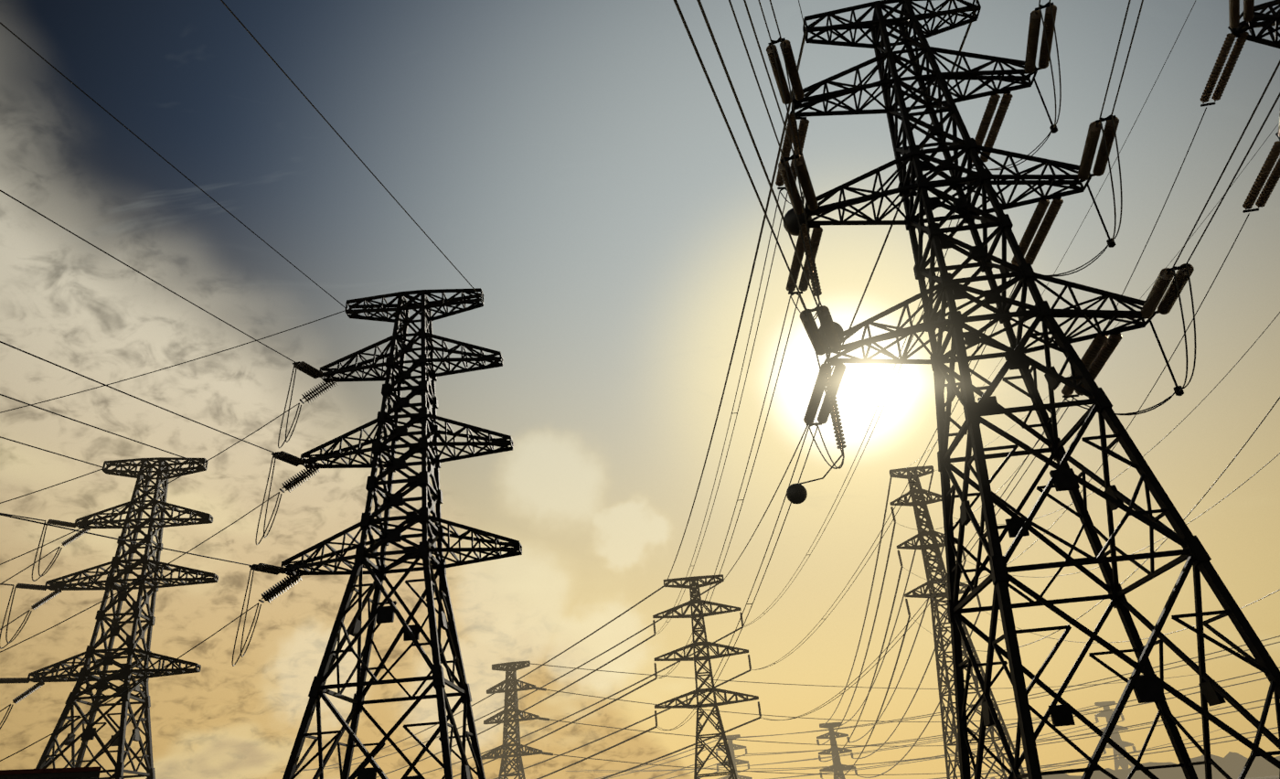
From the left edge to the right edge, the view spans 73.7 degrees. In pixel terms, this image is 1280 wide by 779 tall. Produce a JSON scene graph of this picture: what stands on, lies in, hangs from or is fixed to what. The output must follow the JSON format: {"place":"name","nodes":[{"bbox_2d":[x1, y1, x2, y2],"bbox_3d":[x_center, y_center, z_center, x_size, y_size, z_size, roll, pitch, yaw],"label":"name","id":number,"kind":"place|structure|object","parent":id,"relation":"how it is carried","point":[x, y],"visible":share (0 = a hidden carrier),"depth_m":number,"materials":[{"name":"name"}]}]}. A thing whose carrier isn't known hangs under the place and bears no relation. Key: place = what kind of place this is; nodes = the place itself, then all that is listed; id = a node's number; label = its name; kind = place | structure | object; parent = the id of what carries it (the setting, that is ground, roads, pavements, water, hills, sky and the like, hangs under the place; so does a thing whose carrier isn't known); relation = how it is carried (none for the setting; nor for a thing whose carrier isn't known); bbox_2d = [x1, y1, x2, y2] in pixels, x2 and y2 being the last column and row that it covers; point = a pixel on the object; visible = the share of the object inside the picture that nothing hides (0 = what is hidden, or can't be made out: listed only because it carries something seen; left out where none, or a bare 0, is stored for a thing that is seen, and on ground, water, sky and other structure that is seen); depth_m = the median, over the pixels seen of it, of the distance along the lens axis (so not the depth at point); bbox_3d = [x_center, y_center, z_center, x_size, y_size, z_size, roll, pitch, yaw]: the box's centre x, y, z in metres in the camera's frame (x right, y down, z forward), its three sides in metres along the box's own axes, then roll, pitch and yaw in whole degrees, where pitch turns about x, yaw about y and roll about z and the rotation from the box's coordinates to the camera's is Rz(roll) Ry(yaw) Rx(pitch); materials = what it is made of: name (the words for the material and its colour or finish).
{"place":"outdoors","nodes":[
{"label":"outdoors","id":0,"kind":"place"},
{"bbox_2d":[0,770,98,778],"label":"shed roof slab","id":1,"kind":"structure","parent":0,"point":[76,775],"depth_m":28.59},
{"bbox_2d":[0,766,101,778],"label":"shed fascia","id":2,"kind":"structure","parent":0,"point":[48,770],"depth_m":28.55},
{"bbox_2d":[0,0,1279,778],"label":"sky","id":3,"kind":"structure","parent":0,"point":[579,164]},
{"bbox_2d":[654,0,1279,730],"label":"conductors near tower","id":4,"kind":"object","parent":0,"point":[788,106],"visible":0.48,"depth_m":39.19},
{"bbox_2d":[895,106,1279,651],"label":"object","id":5,"kind":"structure","parent":0,"point":[1166,436],"depth_m":62.52,"materials":[{"name":"grey metal"}]},
{"bbox_2d":[1244,775,1279,778],"bbox_3d":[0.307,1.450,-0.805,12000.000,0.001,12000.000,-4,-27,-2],"label":"ground","id":6,"kind":"structure","parent":0,"point":[1271,777],"depth_m":257.11,"materials":[{"name":"grey soil"}]},
{"bbox_2d":[27,457,218,778],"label":"pylon","id":7,"kind":"object","parent":6,"relation":"on","point":[86,674],"visible":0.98,"depth_m":82.58,"materials":[{"name":"metal"}]},
{"bbox_2d":[0,361,1136,778],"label":"insulators","id":8,"kind":"object","parent":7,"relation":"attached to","point":[280,586],"visible":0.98,"depth_m":63.86,"materials":[{"name":"brown ceramic"}]},
{"bbox_2d":[280,288,522,778],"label":"pylon","id":9,"kind":"object","parent":6,"relation":"on","point":[431,432],"visible":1,"depth_m":58.23,"materials":[{"name":"metal"}]},
{"bbox_2d":[248,361,339,602],"bbox_3d":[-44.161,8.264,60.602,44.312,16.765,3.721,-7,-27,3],"label":"line hardware","id":10,"kind":"object","parent":9,"relation":"attached to","point":[317,465],"visible":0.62,"depth_m":60.70,"materials":[{"name":"metal"}]},
{"bbox_2d":[480,661,542,778],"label":"pylon","id":11,"kind":"object","parent":6,"relation":"on","point":[505,746],"visible":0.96,"depth_m":205.34,"materials":[{"name":"metal"}]},
{"bbox_2d":[0,0,1279,778],"bbox_3d":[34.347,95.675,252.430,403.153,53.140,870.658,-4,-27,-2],"label":"conductors","id":12,"kind":"object","parent":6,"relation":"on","point":[612,620],"visible":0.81,"depth_m":169.93,"materials":[{"name":"grey"}]},
{"bbox_2d":[652,574,758,778],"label":"pylon","id":13,"kind":"object","parent":6,"relation":"on","point":[695,592],"visible":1,"depth_m":144.46,"materials":[{"name":"metal"}]},
{"bbox_2d":[715,734,752,778],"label":"tiny pylon","id":14,"kind":"object","parent":6,"relation":"on","point":[731,745],"visible":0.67,"depth_m":396.74,"materials":[{"name":"metal"}]},
{"bbox_2d":[816,721,855,778],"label":"tiny pylon","id":15,"kind":"object","parent":6,"relation":"on","point":[837,767],"visible":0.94,"depth_m":334.58,"materials":[{"name":"metal"}]},
{"bbox_2d":[889,465,1026,778],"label":"pylon","id":16,"kind":"object","parent":6,"relation":"on","point":[917,495],"visible":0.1,"depth_m":144.57,"materials":[{"name":"metal"}]},
{"bbox_2d":[791,0,1279,778],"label":"pylon","id":17,"kind":"object","parent":6,"relation":"on","point":[1150,684],"visible":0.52,"depth_m":35.93,"materials":[{"name":"metal"}]},
{"bbox_2d":[783,208,843,503],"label":"jumper weights","id":18,"kind":"object","parent":17,"relation":"attached to","point":[796,493],"depth_m":37.65,"materials":[{"name":"grey metal"}]},
{"bbox_2d":[665,0,1190,730],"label":"line hardware","id":19,"kind":"object","parent":17,"relation":"attached to","point":[1110,244],"visible":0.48,"depth_m":39.01,"materials":[{"name":"metal"}]},
{"bbox_2d":[766,4,1194,448],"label":"insulators","id":20,"kind":"object","parent":17,"relation":"attached to","point":[1098,353],"visible":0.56,"depth_m":39.70,"materials":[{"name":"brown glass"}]},
{"bbox_2d":[1094,701,1134,769],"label":"tiny pylon","id":21,"kind":"object","parent":6,"relation":"on","point":[1123,762],"visible":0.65,"depth_m":389.94,"materials":[{"name":"metal"}]},
{"bbox_2d":[990,751,1279,778],"bbox_3d":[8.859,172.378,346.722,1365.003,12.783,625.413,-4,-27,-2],"label":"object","id":22,"kind":"object","parent":6,"relation":"on","point":[1231,764],"visible":0.67,"depth_m":328.51,"materials":[{"name":"grey"}]},
{"bbox_2d":[1227,0,1279,139],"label":"pylon edge","id":23,"kind":"object","parent":6,"relation":"on","point":[1268,22],"visible":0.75,"depth_m":41.42,"materials":[{"name":"metal"}]},
{"bbox_2d":[1199,0,1279,209],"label":"tower insulators","id":24,"kind":"object","parent":23,"relation":"attached to","point":[1267,166],"depth_m":40.60,"materials":[{"name":"porcelain"},{"name":"steel"}]},
{"bbox_2d":[1200,21,1279,213],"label":"tower line hardware","id":25,"kind":"object","parent":23,"relation":"attached to","point":[1213,103],"depth_m":41.21,"materials":[{"name":"metal"}]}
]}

